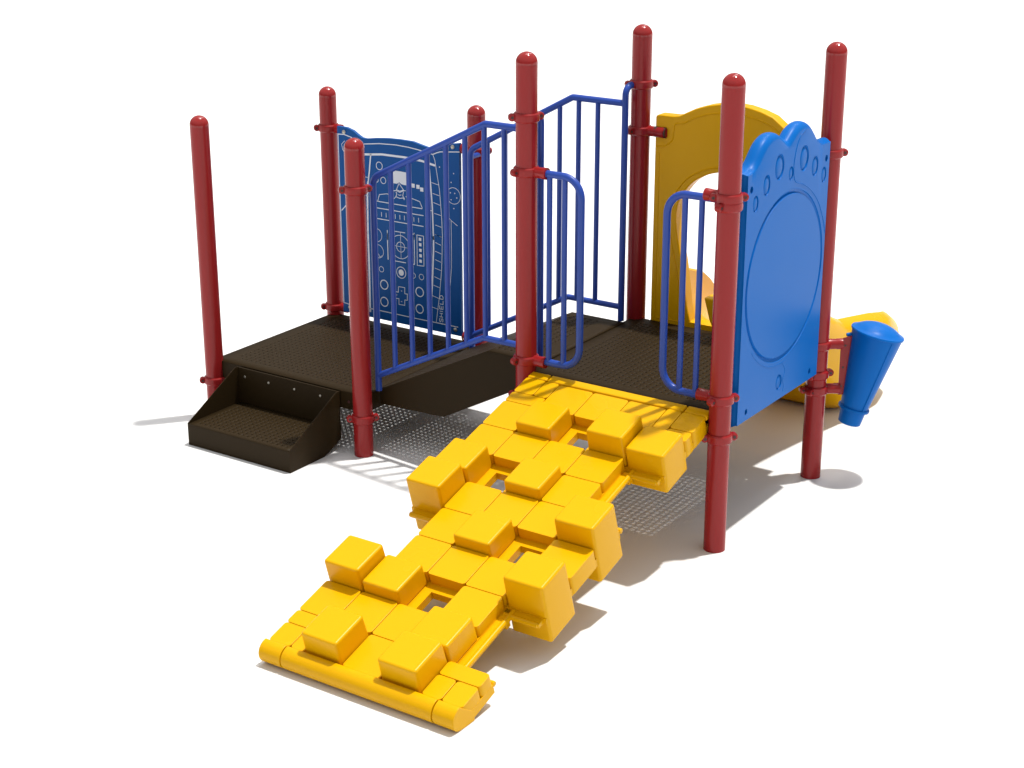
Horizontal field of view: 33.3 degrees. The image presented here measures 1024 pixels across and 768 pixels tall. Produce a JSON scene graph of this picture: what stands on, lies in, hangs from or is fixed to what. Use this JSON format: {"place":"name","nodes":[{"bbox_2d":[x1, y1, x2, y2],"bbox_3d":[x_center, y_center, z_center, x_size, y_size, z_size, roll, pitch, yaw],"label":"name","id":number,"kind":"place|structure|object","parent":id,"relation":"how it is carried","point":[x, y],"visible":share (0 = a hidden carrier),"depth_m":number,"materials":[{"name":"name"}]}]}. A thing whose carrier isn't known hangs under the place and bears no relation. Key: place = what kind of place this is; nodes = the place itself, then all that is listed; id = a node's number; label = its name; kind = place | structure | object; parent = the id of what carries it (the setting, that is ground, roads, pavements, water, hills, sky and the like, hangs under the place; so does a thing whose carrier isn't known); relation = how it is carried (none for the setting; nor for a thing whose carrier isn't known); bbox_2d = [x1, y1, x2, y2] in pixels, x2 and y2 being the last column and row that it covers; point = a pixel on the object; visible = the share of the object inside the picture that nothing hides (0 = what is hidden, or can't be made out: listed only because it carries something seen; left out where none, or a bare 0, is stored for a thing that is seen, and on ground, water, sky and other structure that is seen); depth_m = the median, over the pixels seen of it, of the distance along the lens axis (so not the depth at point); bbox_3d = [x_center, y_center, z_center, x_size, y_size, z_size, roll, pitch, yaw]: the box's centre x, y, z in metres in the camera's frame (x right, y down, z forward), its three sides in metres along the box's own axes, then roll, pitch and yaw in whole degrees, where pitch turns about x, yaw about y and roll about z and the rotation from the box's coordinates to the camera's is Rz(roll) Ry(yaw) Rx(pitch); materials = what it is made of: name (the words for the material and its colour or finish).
{"place":"outdoors","nodes":[
{"label":"outdoors","id":0,"kind":"place"},
{"bbox_2d":[0,0,1023,767],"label":"ground","id":1,"kind":"structure","parent":0,"point":[858,602],"depth_m":8.32,"materials":[{"name":"white"}]},
{"bbox_2d":[188,24,903,731],"bbox_3d":[-0.062,-0.551,7.565,3.154,1.951,4.076,13,24,32],"label":"play structure","id":2,"kind":"object","parent":1,"relation":"on","point":[748,332],"visible":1,"depth_m":7.17,"materials":[{"name":"red"}]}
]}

